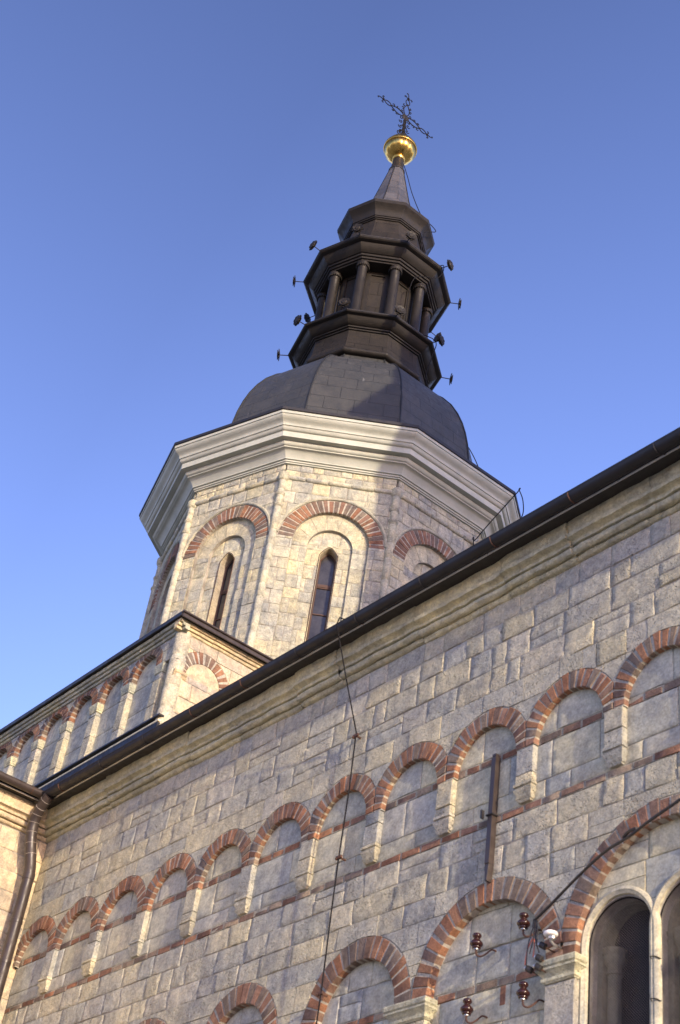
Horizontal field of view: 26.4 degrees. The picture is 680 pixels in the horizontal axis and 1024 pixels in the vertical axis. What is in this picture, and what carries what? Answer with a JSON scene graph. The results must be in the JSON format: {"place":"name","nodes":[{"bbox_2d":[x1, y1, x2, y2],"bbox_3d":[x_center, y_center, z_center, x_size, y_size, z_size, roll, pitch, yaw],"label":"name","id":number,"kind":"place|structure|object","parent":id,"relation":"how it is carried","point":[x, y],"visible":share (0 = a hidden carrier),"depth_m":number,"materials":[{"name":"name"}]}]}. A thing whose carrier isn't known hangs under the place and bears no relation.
{"place":"outdoors","nodes":[
{"label":"outdoors","id":0,"kind":"place"},
{"bbox_2d":[0,0,679,728],"label":"sky","id":1,"kind":"structure","parent":0,"point":[169,169],"materials":[{"name":"blue"}]},
{"label":"ground","id":2,"kind":"structure","parent":0,"visible":0},
{"bbox_2d":[0,93,679,1023],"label":"church","id":3,"kind":"structure","parent":2,"relation":"on","point":[174,785],"depth_m":15.71,"materials":[{"name":"stone"}]},
{"bbox_2d":[316,617,360,1023],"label":"lightning wire","id":4,"kind":"object","parent":3,"relation":"attached to","point":[339,856],"visible":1,"depth_m":14.39,"materials":[{"name":"metal"}]},
{"bbox_2d":[404,166,523,544],"bbox_3d":[2.308,-2.515,31.267,3.484,18.553,2.567,9,-38,0],"label":"lightning wire","id":5,"kind":"object","parent":3,"relation":"attached to","point":[431,359],"visible":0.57,"depth_m":32.42,"materials":[{"name":"metal"}]},
{"bbox_2d":[460,998,487,1023],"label":"insulator","id":6,"kind":"object","parent":3,"relation":"attached to","point":[466,1009],"visible":1,"depth_m":11.85,"materials":[{"name":"brown ceramic"}]},
{"bbox_2d":[470,932,496,956],"bbox_3d":[1.206,3.645,12.172,0.232,0.216,0.112,0,-39,11],"label":"insulator","id":7,"kind":"object","parent":3,"relation":"attached to","point":[476,943],"visible":1,"depth_m":12.15,"materials":[{"name":"brown ceramic"}]},
{"bbox_2d":[480,753,500,882],"bbox_3d":[1.328,2.700,12.889,0.120,1.250,0.108,32,-44,-26],"label":"iron channel","id":8,"kind":"object","parent":3,"relation":"attached to","point":[492,815],"visible":1,"depth_m":12.87,"materials":[{"name":"brown paint"}]},
{"bbox_2d":[517,912,541,937],"bbox_3d":[1.561,3.384,11.848,0.232,0.216,0.112,0,-39,11],"label":"insulator","id":9,"kind":"object","parent":3,"relation":"attached to","point":[523,923],"visible":0.91,"depth_m":11.83,"materials":[{"name":"brown ceramic"}]},
{"bbox_2d":[516,981,543,1007],"bbox_3d":[1.508,3.825,11.458,0.232,0.216,0.112,0,-39,11],"label":"insulator","id":10,"kind":"object","parent":3,"relation":"attached to","point":[523,993],"visible":1,"depth_m":11.44,"materials":[{"name":"brown ceramic"}]},
{"bbox_2d":[524,965,536,974],"bbox_3d":[1.552,3.645,11.510,0.183,0.074,0.076,8,-38,1],"label":"cable clamp","id":11,"kind":"object","parent":3,"relation":"attached to","point":[529,969],"visible":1,"depth_m":11.49,"materials":[{"name":"metal"}]},
{"bbox_2d":[534,954,543,961],"bbox_3d":[1.628,3.548,11.485,0.183,0.074,0.076,8,-38,1],"label":"cable clamp","id":12,"kind":"object","parent":3,"relation":"attached to","point":[539,957],"visible":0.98,"depth_m":11.47,"materials":[{"name":"metal"}]},
{"bbox_2d":[533,963,545,972],"bbox_3d":[1.615,3.608,11.442,0.183,0.074,0.076,8,-38,1],"label":"cable clamp","id":13,"kind":"object","parent":3,"relation":"attached to","point":[538,967],"visible":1,"depth_m":11.42,"materials":[{"name":"metal"}]},
{"bbox_2d":[537,941,554,952],"bbox_3d":[1.663,3.460,11.522,0.183,0.074,0.076,8,-38,1],"label":"cable clamp","id":14,"kind":"object","parent":3,"relation":"attached to","point":[542,945],"visible":1,"depth_m":11.50,"materials":[{"name":"metal"}]},
{"bbox_2d":[543,929,561,948],"bbox_3d":[1.690,3.369,11.450,0.174,0.109,0.119,16,-39,-8],"label":"porcelain fitting","id":15,"kind":"object","parent":3,"relation":"attached to","point":[551,935],"visible":1,"depth_m":11.43,"materials":[{"name":"ceramic"}]},
{"bbox_2d":[532,798,679,927],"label":"power cable","id":16,"kind":"object","parent":3,"relation":"attached to","point":[633,830],"visible":1,"depth_m":10.87,"materials":[{"name":"black rubber"}]},
{"bbox_2d":[526,920,539,965],"bbox_3d":[1.564,3.438,11.604,0.051,0.392,0.145,32,-44,-26],"label":"splice wire","id":17,"kind":"object","parent":16,"relation":"hanging from","point":[534,931],"visible":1,"depth_m":11.61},
{"bbox_2d":[524,938,534,964],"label":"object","id":18,"kind":"object","parent":17,"relation":"hanging from","point":[528,948],"visible":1,"depth_m":11.57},
{"bbox_2d":[578,885,668,1023],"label":"window","id":19,"kind":"structure","parent":3,"relation":"in","point":[623,989],"depth_m":11.19,"materials":[{"name":"stone"}]},
{"bbox_2d":[649,869,679,1023],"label":"window","id":20,"kind":"structure","parent":3,"relation":"in","point":[673,925],"depth_m":10.82,"materials":[{"name":"stone"}]}
]}

